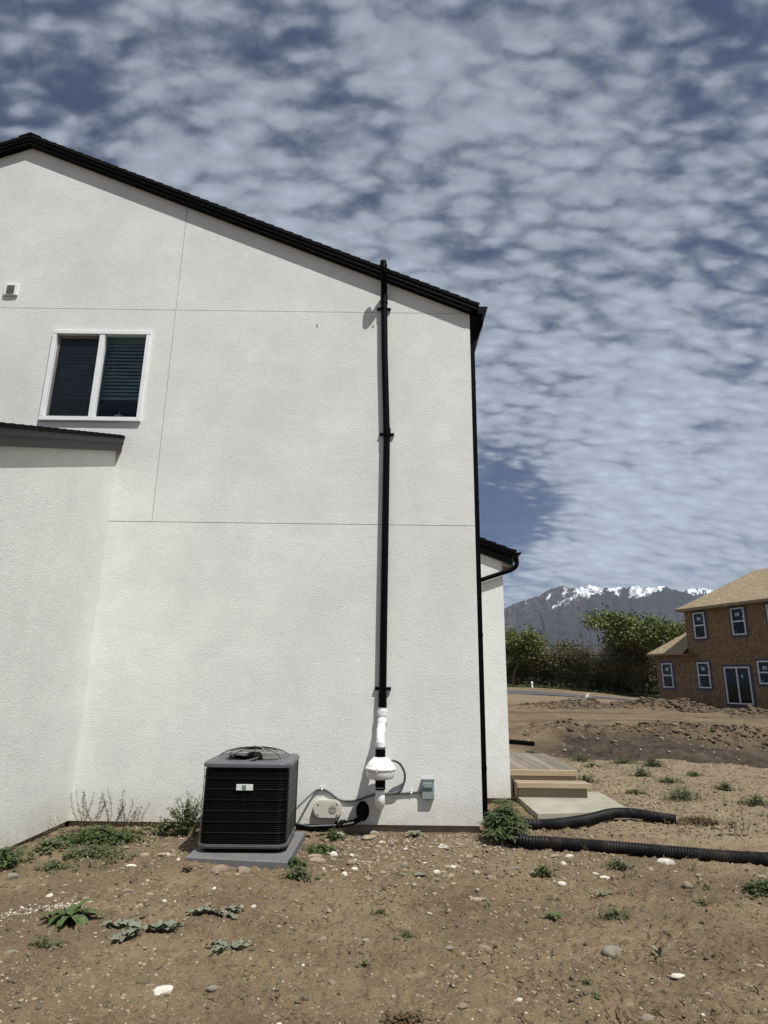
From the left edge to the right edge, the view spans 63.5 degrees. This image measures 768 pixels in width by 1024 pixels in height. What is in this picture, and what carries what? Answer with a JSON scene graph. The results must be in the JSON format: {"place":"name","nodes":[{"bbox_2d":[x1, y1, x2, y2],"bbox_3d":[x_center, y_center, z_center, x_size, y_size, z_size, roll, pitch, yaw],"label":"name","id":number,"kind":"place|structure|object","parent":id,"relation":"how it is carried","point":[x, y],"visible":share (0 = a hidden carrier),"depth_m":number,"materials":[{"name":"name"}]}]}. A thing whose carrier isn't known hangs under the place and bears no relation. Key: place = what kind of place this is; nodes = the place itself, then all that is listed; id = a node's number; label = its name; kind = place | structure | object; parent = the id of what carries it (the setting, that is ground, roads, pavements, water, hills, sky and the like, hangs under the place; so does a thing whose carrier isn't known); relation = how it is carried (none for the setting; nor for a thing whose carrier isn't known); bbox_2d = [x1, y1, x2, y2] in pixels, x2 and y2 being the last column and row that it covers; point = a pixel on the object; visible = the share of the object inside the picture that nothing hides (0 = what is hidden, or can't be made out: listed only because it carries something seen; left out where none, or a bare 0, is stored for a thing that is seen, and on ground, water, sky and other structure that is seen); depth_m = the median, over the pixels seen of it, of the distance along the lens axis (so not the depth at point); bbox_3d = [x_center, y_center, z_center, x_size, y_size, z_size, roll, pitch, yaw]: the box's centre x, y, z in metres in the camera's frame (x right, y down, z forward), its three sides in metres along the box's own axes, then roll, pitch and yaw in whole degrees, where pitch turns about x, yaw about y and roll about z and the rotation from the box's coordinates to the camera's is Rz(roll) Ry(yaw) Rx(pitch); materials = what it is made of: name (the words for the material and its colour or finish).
{"place":"outdoors","nodes":[
{"label":"outdoors","id":0,"kind":"place"},
{"bbox_2d":[0,686,767,1023],"bbox_3d":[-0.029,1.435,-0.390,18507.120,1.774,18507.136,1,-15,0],"label":"ground","id":1,"kind":"structure","parent":0,"point":[174,952],"depth_m":4.16,"materials":[{"name":"soil"}]},
{"bbox_2d":[5,873,18,879],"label":"stone","id":2,"kind":"object","parent":1,"relation":"on","point":[10,876],"visible":0.75,"depth_m":4.80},
{"bbox_2d":[0,844,36,868],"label":"weed patch","id":3,"kind":"object","parent":1,"relation":"on","point":[8,858],"visible":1,"depth_m":5.14,"materials":[{"name":"green plant"}]},
{"bbox_2d":[0,898,79,921],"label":"lime dust","id":4,"kind":"object","parent":1,"relation":"on","point":[30,912],"visible":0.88,"depth_m":4.23,"materials":[{"name":"white stone"}]},
{"bbox_2d":[26,934,66,949],"bbox_3d":[-1.987,2.551,3.686,0.300,0.086,0.159,1,-15,0],"label":"weed patch","id":5,"kind":"object","parent":1,"relation":"on","point":[44,942],"visible":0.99,"depth_m":3.67,"materials":[{"name":"green plant"}]},
{"bbox_2d":[19,838,79,856],"bbox_3d":[-3.029,3.057,5.709,0.517,0.117,0.579,1,-15,0],"label":"weed patch","id":6,"kind":"object","parent":1,"relation":"on","point":[45,845],"visible":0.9,"depth_m":5.65,"materials":[{"name":"green plant"}]},
{"bbox_2d":[33,860,79,873],"bbox_3d":[-2.678,2.891,5.051,0.401,0.094,0.277,1,-15,0],"label":"weed patch","id":7,"kind":"object","parent":1,"relation":"on","point":[56,866],"visible":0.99,"depth_m":5.06,"materials":[{"name":"green plant"}]},
{"bbox_2d":[39,899,103,928],"bbox_3d":[-2.055,2.656,4.080,0.354,0.114,0.390,-6,-17,25],"label":"dock weed","id":8,"kind":"object","parent":1,"relation":"on","point":[70,912],"visible":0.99,"depth_m":4.05,"materials":[{"name":"green plant"}]},
{"bbox_2d":[30,842,154,865],"bbox_3d":[-2.579,3.011,5.493,0.987,0.121,0.680,-6,-17,25],"label":"weed patch","id":9,"kind":"object","parent":1,"relation":"on","point":[92,851],"visible":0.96,"depth_m":5.45,"materials":[{"name":"green plant"}]},
{"bbox_2d":[39,824,156,846],"bbox_3d":[-2.757,3.124,6.001,1.126,0.176,0.577,1,-15,0],"label":"weed patch","id":10,"kind":"object","parent":1,"relation":"on","point":[102,835],"visible":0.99,"depth_m":5.95,"materials":[{"name":"green plant"}]},
{"bbox_2d":[70,788,133,831],"bbox_3d":[-2.903,3.070,6.380,0.695,0.437,0.252,1,-15,0],"label":"tall weed","id":11,"kind":"object","parent":1,"relation":"on","point":[104,803],"visible":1,"depth_m":6.36,"materials":[{"name":"plant"}]},
{"bbox_2d":[112,799,149,832],"bbox_3d":[-2.600,3.127,6.373,0.443,0.331,0.133,-2,-15,10],"label":"tall weed","id":12,"kind":"object","parent":1,"relation":"on","point":[127,819],"visible":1,"depth_m":6.37,"materials":[{"name":"plant"}]},
{"bbox_2d":[99,917,183,942],"bbox_3d":[-1.566,2.681,4.012,0.481,0.076,0.373,13,-19,-38],"label":"thistle rosette","id":13,"kind":"object","parent":1,"relation":"on","point":[135,927],"visible":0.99,"depth_m":3.99,"materials":[{"name":"green plant"}]},
{"bbox_2d":[143,816,180,835],"bbox_3d":[-2.270,3.212,6.359,0.394,0.181,0.232,-5,-16,21],"label":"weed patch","id":14,"kind":"object","parent":1,"relation":"on","point":[164,831],"visible":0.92,"depth_m":6.33,"materials":[{"name":"green plant"}]},
{"bbox_2d":[152,985,173,995],"bbox_3d":[-1.163,2.519,3.256,0.117,0.046,0.077,9,-17,-29],"label":"stone","id":15,"kind":"object","parent":1,"relation":"on","point":[163,989],"visible":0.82,"depth_m":3.24,"materials":[{"name":"white stone"}]},
{"bbox_2d":[161,791,202,835],"bbox_3d":[-1.994,3.110,6.394,0.527,0.414,0.389,-5,-16,20],"label":"leafy bush","id":16,"kind":"object","parent":1,"relation":"on","point":[185,822],"visible":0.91,"depth_m":6.34,"materials":[{"name":"green plant"}]},
{"bbox_2d":[184,904,245,918],"bbox_3d":[-1.166,2.754,4.269,0.403,0.060,0.182,1,-15,0],"label":"thistle rosette","id":17,"kind":"object","parent":1,"relation":"on","point":[225,908],"visible":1,"depth_m":4.29,"materials":[{"name":"green plant"}]},
{"bbox_2d":[210,864,228,872],"bbox_3d":[-1.377,2.992,5.183,0.134,0.078,0.100,12,-19,-36],"label":"stone","id":18,"kind":"object","parent":1,"relation":"on","point":[220,867],"visible":0.7,"depth_m":5.17,"materials":[{"name":"stone"}]},
{"bbox_2d":[205,938,255,954],"bbox_3d":[-0.939,2.635,3.768,0.286,0.055,0.191,8,-17,-24],"label":"thistle rosette","id":19,"kind":"object","parent":1,"relation":"on","point":[220,945],"visible":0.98,"depth_m":3.75,"materials":[{"name":"green plant"}]},
{"bbox_2d":[236,866,251,873],"bbox_3d":[-1.162,2.978,5.136,0.135,0.079,0.106,1,-15,0],"label":"stone","id":20,"kind":"object","parent":1,"relation":"on","point":[243,870],"visible":0.62,"depth_m":5.11,"materials":[{"name":"stone"}]},
{"bbox_2d":[185,831,304,869],"bbox_3d":[-1.259,3.155,5.765,0.925,0.120,1.115,1,-15,0],"label":"equipment pad","id":21,"kind":"object","parent":1,"relation":"on","point":[271,860],"visible":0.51,"depth_m":5.37,"materials":[{"name":"concrete"}]},
{"bbox_2d":[198,745,299,851],"bbox_3d":[-1.268,2.703,5.962,0.812,0.855,0.813,1,-15,-1],"label":"condenser unit","id":22,"kind":"object","parent":21,"relation":"on","point":[249,801],"visible":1,"depth_m":5.60,"materials":[{"name":"black metal"}]},
{"bbox_2d":[0,132,521,851],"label":"white stucco house","id":23,"kind":"structure","parent":1,"relation":"on","point":[190,562],"depth_m":7.46,"materials":[{"name":"paint"}]},
{"bbox_2d":[38,330,151,421],"bbox_3d":[-3.695,-1.739,8.049,1.279,1.282,0.218,1,-15,0],"label":"window","id":24,"kind":"structure","parent":23,"relation":"in","point":[103,337],"depth_m":8.09,"materials":[{"name":"white plastic"}]},
{"bbox_2d":[313,799,341,818],"bbox_3d":[-0.604,3.176,6.627,0.308,0.186,0.062,1,-15,0],"label":"vent cover","id":25,"kind":"object","parent":23,"relation":"attached to","point":[327,808],"visible":1,"depth_m":6.61,"materials":[{"name":"beige plastic"}]},
{"bbox_2d":[296,801,368,831],"bbox_3d":[-0.551,3.193,6.484,0.850,0.268,0.156,6,-16,-18],"label":"refrigerant line","id":26,"kind":"object","parent":23,"relation":"attached to","point":[362,811],"visible":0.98,"depth_m":6.47,"materials":[{"name":"black plastic"}]},
{"bbox_2d":[296,788,420,809],"bbox_3d":[-0.292,3.075,6.639,1.386,0.194,0.254,4,-15,-11],"label":"power cable","id":27,"kind":"object","parent":23,"relation":"attached to","point":[339,799],"visible":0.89,"depth_m":6.67,"materials":[{"name":"plastic"}]},
{"bbox_2d":[365,259,395,809],"bbox_3d":[-0.001,-0.082,7.340,0.324,6.622,0.414,1,-15,0],"label":"radon vent pipe","id":28,"kind":"object","parent":23,"relation":"attached to","point":[380,768],"visible":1,"depth_m":7.20,"materials":[{"name":"black plastic"}]},
{"bbox_2d":[385,760,405,794],"bbox_3d":[0.100,2.843,6.635,0.276,0.381,0.211,1,-15,0],"label":"fan cord","id":29,"kind":"object","parent":28,"relation":"attached to","point":[404,780],"visible":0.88,"depth_m":6.67,"materials":[{"name":"plastic"}]},
{"bbox_2d":[421,779,434,800],"bbox_3d":[0.472,2.989,6.675,0.146,0.222,0.075,1,-15,0],"label":"disconnect box","id":30,"kind":"object","parent":23,"relation":"attached to","point":[427,789],"visible":1,"depth_m":6.65,"materials":[{"name":"grey metal"}]},
{"bbox_2d":[284,856,309,868],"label":"weed patch","id":31,"kind":"object","parent":1,"relation":"on","point":[293,862],"visible":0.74,"depth_m":5.30,"materials":[{"name":"green plant"}]},
{"bbox_2d":[277,864,321,882],"bbox_3d":[-0.679,2.936,5.035,0.402,0.129,0.282,-5,-16,21],"label":"weed patch","id":32,"kind":"object","parent":1,"relation":"on","point":[298,873],"visible":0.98,"depth_m":5.00,"materials":[{"name":"green plant"}]},
{"bbox_2d":[309,857,325,863],"bbox_3d":[-0.601,3.136,5.575,0.167,0.052,0.102,1,-15,0],"label":"stone","id":33,"kind":"object","parent":1,"relation":"on","point":[318,860],"visible":0.79,"depth_m":5.55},
{"bbox_2d":[302,842,341,855],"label":"weed patch","id":34,"kind":"object","parent":1,"relation":"on","point":[321,848],"visible":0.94,"depth_m":5.89,"materials":[{"name":"green plant"}]},
{"bbox_2d":[317,827,351,840],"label":"weed patch","id":35,"kind":"object","parent":1,"relation":"on","point":[333,835],"visible":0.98,"depth_m":6.32,"materials":[{"name":"green plant"}]},
{"bbox_2d":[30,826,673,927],"bbox_3d":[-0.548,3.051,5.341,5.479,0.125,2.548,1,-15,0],"label":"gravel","id":36,"kind":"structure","parent":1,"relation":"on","point":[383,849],"depth_m":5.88,"materials":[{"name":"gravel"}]},
{"bbox_2d":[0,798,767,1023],"bbox_3d":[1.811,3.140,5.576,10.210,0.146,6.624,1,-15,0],"label":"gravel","id":37,"kind":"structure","parent":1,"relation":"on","point":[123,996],"depth_m":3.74,"materials":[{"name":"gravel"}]},
{"bbox_2d":[0,778,767,1023],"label":"soil crumbs","id":38,"kind":"object","parent":1,"relation":"on","point":[297,1016],"visible":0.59,"depth_m":4.14,"materials":[{"name":"soil"}]},
{"bbox_2d":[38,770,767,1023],"bbox_3d":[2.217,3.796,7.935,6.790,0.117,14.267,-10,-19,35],"label":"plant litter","id":39,"kind":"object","parent":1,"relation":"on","point":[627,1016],"visible":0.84,"depth_m":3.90,"materials":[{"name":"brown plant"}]},
{"bbox_2d":[393,930,416,939],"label":"grass tuft","id":40,"kind":"object","parent":1,"relation":"on","point":[409,935],"visible":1,"depth_m":3.98,"materials":[{"name":"green plant"}]},
{"bbox_2d":[380,1007,445,1023],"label":"grass tuft","id":41,"kind":"object","parent":1,"relation":"on","point":[402,1017],"visible":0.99,"depth_m":3.00,"materials":[{"name":"plant"}]},
{"bbox_2d":[476,796,532,844],"bbox_3d":[1.231,3.138,6.329,0.556,0.448,0.609,1,-15,0],"label":"corner plant","id":42,"kind":"object","parent":1,"relation":"on","point":[505,817],"visible":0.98,"depth_m":6.25,"materials":[{"name":"green plant"}]},
{"bbox_2d":[509,739,534,745],"bbox_3d":[3.383,5.969,16.081,1.040,0.137,0.163,-7,-17,28],"label":"pipe offcut","id":43,"kind":"object","parent":1,"relation":"on","point":[522,742],"visible":0.57,"depth_m":15.95,"materials":[{"name":"black plastic"}]},
{"bbox_2d":[506,655,539,684],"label":"tree","id":44,"kind":"object","parent":1,"relation":"on","point":[521,677],"visible":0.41,"depth_m":75.04,"materials":[{"name":"green plant"}]},
{"bbox_2d":[505,622,555,684],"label":"tree","id":45,"kind":"object","parent":1,"relation":"on","point":[517,645],"visible":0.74,"depth_m":72.83,"materials":[{"name":"green plant"}]},
{"bbox_2d":[509,634,556,684],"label":"tree","id":46,"kind":"object","parent":1,"relation":"on","point":[531,671],"visible":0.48,"depth_m":73.90,"materials":[{"name":"green plant"}]},
{"bbox_2d":[514,648,562,685],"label":"tree","id":47,"kind":"object","parent":1,"relation":"on","point":[544,674],"visible":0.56,"depth_m":73.92,"materials":[{"name":"green plant"}]},
{"bbox_2d":[533,863,556,877],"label":"grass tuft","id":48,"kind":"object","parent":1,"relation":"on","point":[543,871],"visible":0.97,"depth_m":5.20,"materials":[{"name":"green plant"}]},
{"bbox_2d":[509,753,590,797],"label":"deck steps","id":49,"kind":"structure","parent":1,"relation":"on","point":[537,775],"depth_m":8.60,"materials":[{"name":"wood"}]},
{"bbox_2d":[542,910,564,918],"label":"broadleaf weed","id":50,"kind":"object","parent":1,"relation":"on","point":[555,915],"visible":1,"depth_m":4.29,"materials":[{"name":"green plant"}]},
{"bbox_2d":[532,629,589,685],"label":"tree","id":51,"kind":"object","parent":1,"relation":"on","point":[567,650],"visible":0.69,"depth_m":71.95,"materials":[{"name":"green plant"}]},
{"bbox_2d":[544,652,594,687],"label":"tree","id":52,"kind":"object","parent":1,"relation":"on","point":[572,676],"visible":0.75,"depth_m":71.60,"materials":[{"name":"green plant"}]},
{"bbox_2d":[513,792,626,818],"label":"concrete slab","id":53,"kind":"structure","parent":1,"relation":"on","point":[544,807],"depth_m":7.88,"materials":[{"name":"concrete"}]},
{"bbox_2d":[507,690,636,699],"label":"road","id":54,"kind":"structure","parent":1,"relation":"on","point":[533,692],"depth_m":59.40,"materials":[{"name":"asphalt"}]},
{"bbox_2d":[559,693,597,701],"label":"rubble pile","id":55,"kind":"object","parent":1,"relation":"on","point":[587,697],"visible":0.68,"depth_m":41.32,"materials":[{"name":"concrete"}]},
{"bbox_2d":[561,753,598,761],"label":"sand weed","id":56,"kind":"object","parent":1,"relation":"on","point":[579,758],"visible":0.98,"depth_m":12.99,"materials":[{"name":"green plant"}]},
{"bbox_2d":[551,646,609,688],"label":"tree","id":57,"kind":"object","parent":1,"relation":"on","point":[586,662],"visible":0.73,"depth_m":71.60,"materials":[{"name":"green plant"}]},
{"bbox_2d":[488,807,675,829],"bbox_3d":[2.293,3.501,7.080,2.264,0.162,0.433,3,-15,-9],"label":"drain hose","id":58,"kind":"object","parent":1,"relation":"on","point":[588,818],"visible":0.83,"depth_m":7.10,"materials":[{"name":"plastic"}]},
{"bbox_2d":[506,671,658,694],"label":"undergrowth","id":59,"kind":"object","parent":1,"relation":"on","point":[602,686],"visible":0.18,"depth_m":74.48,"materials":[{"name":"green plant"}]},
{"bbox_2d":[507,684,658,697],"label":"grass","id":60,"kind":"structure","parent":1,"relation":"on","point":[587,690],"depth_m":68.96,"materials":[{"name":"green plant"}]},
{"bbox_2d":[577,773,598,783],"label":"sand weed","id":61,"kind":"object","parent":1,"relation":"on","point":[585,779],"visible":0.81,"depth_m":9.83,"materials":[{"name":"green plant"}]},
{"bbox_2d":[575,643,626,691],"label":"tree","id":62,"kind":"object","parent":1,"relation":"on","point":[608,681],"visible":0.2,"depth_m":73.12,"materials":[{"name":"green plant"}]},
{"bbox_2d":[601,945,621,958],"bbox_3d":[1.369,2.659,3.738,0.107,0.081,0.110,10,-18,-31],"label":"stone","id":63,"kind":"object","parent":1,"relation":"on","point":[611,951],"visible":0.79,"depth_m":3.72,"materials":[{"name":"stone"}]},
{"bbox_2d":[516,697,720,709],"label":"dirt clods","id":64,"kind":"object","parent":1,"relation":"on","point":[591,705],"visible":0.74,"depth_m":38.71,"materials":[{"name":"soil"}]},
{"bbox_2d":[590,905,646,921],"bbox_3d":[1.630,2.787,4.299,0.384,0.104,0.245,1,-15,0],"label":"grass tuft","id":65,"kind":"object","parent":1,"relation":"on","point":[615,913],"visible":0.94,"depth_m":4.30,"materials":[{"name":"green plant"}]},
{"bbox_2d":[601,857,638,871],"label":"grass tuft","id":66,"kind":"object","parent":1,"relation":"on","point":[617,864],"visible":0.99,"depth_m":5.40,"materials":[{"name":"green plant"}]},
{"bbox_2d":[585,631,656,693],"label":"tree","id":67,"kind":"object","parent":1,"relation":"on","point":[628,653],"visible":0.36,"depth_m":70.02,"materials":[{"name":"green plant"}]},
{"bbox_2d":[595,649,656,694],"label":"tree","id":68,"kind":"object","parent":1,"relation":"on","point":[642,670],"visible":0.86,"depth_m":68.92,"materials":[{"name":"green plant"}]},
{"bbox_2d":[606,755,648,763],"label":"sand weed","id":69,"kind":"object","parent":1,"relation":"on","point":[625,761],"visible":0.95,"depth_m":12.50,"materials":[{"name":"green plant"}]},
{"bbox_2d":[571,601,685,662],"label":"tree","id":70,"kind":"object","parent":1,"relation":"on","point":[627,628],"visible":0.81,"depth_m":67.41,"materials":[{"name":"green plant"}]},
{"bbox_2d":[499,829,767,865],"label":"drain hose","id":71,"kind":"object","parent":1,"relation":"on","point":[629,848],"visible":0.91,"depth_m":5.86,"materials":[{"name":"plastic"}]},
{"bbox_2d":[619,788,648,794],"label":"sand weed","id":72,"kind":"object","parent":1,"relation":"on","point":[635,791],"visible":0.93,"depth_m":9.13,"materials":[{"name":"green plant"}]},
{"bbox_2d":[508,718,767,750],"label":"dirt clods","id":73,"kind":"object","parent":1,"relation":"on","point":[714,728],"visible":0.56,"depth_m":19.17,"materials":[{"name":"soil"}]},
{"bbox_2d":[509,717,767,795],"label":"gravel","id":74,"kind":"structure","parent":1,"relation":"on","point":[565,750],"depth_m":17.70,"materials":[{"name":"gravel"}]},
{"bbox_2d":[627,763,656,777],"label":"sand weed","id":75,"kind":"object","parent":1,"relation":"on","point":[640,773],"visible":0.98,"depth_m":10.70,"materials":[{"name":"green plant"}]},
{"bbox_2d":[639,1013,653,1021],"bbox_3d":[1.271,2.458,2.999,0.071,0.049,0.058,1,-15,0],"label":"stone","id":76,"kind":"object","parent":1,"relation":"on","point":[645,1017],"visible":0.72,"depth_m":3.00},
{"bbox_2d":[526,752,767,831],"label":"soil crumbs","id":77,"kind":"object","parent":1,"relation":"on","point":[726,804],"visible":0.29,"depth_m":9.90,"materials":[{"name":"soil"}]},
{"bbox_2d":[638,755,672,768],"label":"sand weed","id":78,"kind":"object","parent":1,"relation":"on","point":[651,763],"visible":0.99,"depth_m":12.02,"materials":[{"name":"green plant"}]},
{"bbox_2d":[650,945,666,958],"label":"broadleaf weed","id":79,"kind":"object","parent":1,"relation":"on","point":[659,952],"visible":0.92,"depth_m":3.65,"materials":[{"name":"green plant"}]},
{"bbox_2d":[657,858,674,864],"bbox_3d":[2.546,3.163,5.591,0.153,0.069,0.091,1,-15,0],"label":"stone","id":80,"kind":"object","parent":1,"relation":"on","point":[665,861],"visible":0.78,"depth_m":5.58,"materials":[{"name":"white stone"}]},
{"bbox_2d":[646,775,694,784],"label":"sand weed","id":81,"kind":"object","parent":1,"relation":"on","point":[671,780],"visible":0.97,"depth_m":10.10,"materials":[{"name":"green plant"}]},
{"bbox_2d":[670,973,684,979],"bbox_3d":[1.613,2.547,3.400,0.082,0.022,0.050,1,-15,0],"label":"stone","id":82,"kind":"object","parent":1,"relation":"on","point":[678,976],"visible":1,"depth_m":3.39,"materials":[{"name":"white stone"}]},
{"bbox_2d":[648,783,709,802],"bbox_3d":[4.167,3.963,8.778,0.880,0.295,0.692,1,-15,0],"label":"sand weed","id":83,"kind":"object","parent":1,"relation":"on","point":[687,795],"visible":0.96,"depth_m":8.71,"materials":[{"name":"green plant"}]},
{"bbox_2d":[595,697,767,717],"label":"dirt clods","id":84,"kind":"object","parent":1,"relation":"on","point":[698,708],"visible":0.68,"depth_m":35.72,"materials":[{"name":"soil"}]},
{"bbox_2d":[664,814,733,828],"bbox_3d":[3.648,3.590,7.236,0.961,0.126,0.505,1,-15,0],"label":"weed patch","id":85,"kind":"object","parent":1,"relation":"on","point":[701,820],"visible":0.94,"depth_m":7.18,"materials":[{"name":"plant"}]},
{"bbox_2d":[684,897,720,906],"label":"grass tuft","id":86,"kind":"object","parent":1,"relation":"on","point":[702,901],"visible":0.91,"depth_m":4.59,"materials":[{"name":"green plant"}]},
{"bbox_2d":[646,568,767,709],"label":"unfinished house","id":87,"kind":"structure","parent":1,"relation":"on","point":[715,654],"depth_m":38.39,"materials":[{"name":"wood"},{"name":"glass"},{"name":"vinyl"}]},
{"bbox_2d":[660,661,676,689],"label":"window","id":88,"kind":"structure","parent":87,"relation":"in","point":[671,663],"depth_m":41.58,"materials":[{"name":"plastic"}]},
{"bbox_2d":[691,610,708,640],"bbox_3d":[20.199,7.254,39.626,0.090,1.930,1.210,6,-16,-20],"label":"window","id":89,"kind":"structure","parent":87,"relation":"in","point":[706,638],"depth_m":39.57,"materials":[{"name":"plastic"}]},
{"bbox_2d":[695,660,713,690],"bbox_3d":[20.125,10.244,38.907,0.090,1.880,1.240,6,-16,-20],"label":"window","id":90,"kind":"structure","parent":87,"relation":"in","point":[697,662],"depth_m":38.88,"materials":[{"name":"plastic"}]},
{"bbox_2d":[728,605,749,637],"bbox_3d":[21.206,6.531,37.050,0.090,1.910,1.240,6,-16,-20],"label":"window","id":91,"kind":"structure","parent":87,"relation":"in","point":[745,618],"depth_m":36.97,"materials":[{"name":"plastic"}]},
{"bbox_2d":[722,664,756,707],"bbox_3d":[20.961,10.244,36.600,0.090,2.440,2.070,6,-16,-20],"label":"sliding door","id":92,"kind":"structure","parent":87,"relation":"in","point":[750,671],"depth_m":36.52,"materials":[{"name":"plastic"}]},
{"bbox_2d":[754,658,767,686],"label":"window","id":93,"kind":"structure","parent":87,"relation":"in","point":[757,660],"depth_m":35.39,"materials":[{"name":"plastic"}]},
{"bbox_2d":[764,602,767,629],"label":"window","id":94,"kind":"structure","parent":87,"relation":"in","point":[765,603],"depth_m":35.42,"materials":[{"name":"plastic"}]},
{"bbox_2d":[713,781,743,790],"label":"sand weed","id":95,"kind":"object","parent":1,"relation":"on","point":[725,785],"visible":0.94,"depth_m":9.56,"materials":[{"name":"green plant"}]},
{"bbox_2d":[725,806,756,836],"bbox_3d":[3.842,3.310,6.646,0.351,0.342,0.143,1,-15,0],"label":"tall weed","id":96,"kind":"object","parent":1,"relation":"on","point":[735,826],"visible":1,"depth_m":6.65,"materials":[{"name":"plant"}]},
{"bbox_2d":[721,793,767,809],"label":"sand weed","id":97,"kind":"object","parent":1,"relation":"on","point":[757,800],"visible":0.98,"depth_m":8.36,"materials":[{"name":"green plant"}]},
{"bbox_2d":[741,878,767,899],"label":"grass tuft","id":98,"kind":"object","parent":1,"relation":"on","point":[760,887],"visible":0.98,"depth_m":4.84,"materials":[{"name":"green plant"}]},
{"bbox_2d":[0,0,767,607],"label":"sky","id":99,"kind":"structure","parent":0,"point":[591,175],"materials":[{"name":"blue"}]},
{"bbox_2d":[531,644,663,645],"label":"overhead wire","id":100,"kind":"object","parent":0,"point":[583,645],"visible":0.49,"depth_m":63.99,"materials":[{"name":"black plastic"}]},
{"bbox_2d":[504,585,697,678],"bbox_3d":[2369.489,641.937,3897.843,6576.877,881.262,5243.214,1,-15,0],"label":"mountain","id":101,"kind":"structure","parent":0,"point":[550,610],"depth_m":5183.79,"materials":[{"name":"stone"}]},
{"bbox_2d":[533,755,767,830],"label":"gravel","id":102,"kind":"structure","parent":0,"point":[677,789],"depth_m":9.80,"materials":[{"name":"gravel"}]},
{"bbox_2d":[684,588,713,597],"bbox_3d":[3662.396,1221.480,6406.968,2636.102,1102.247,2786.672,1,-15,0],"label":"distant peak","id":103,"kind":"structure","parent":0,"point":[699,592],"depth_m":7273.76,"materials":[{"name":"snow"}]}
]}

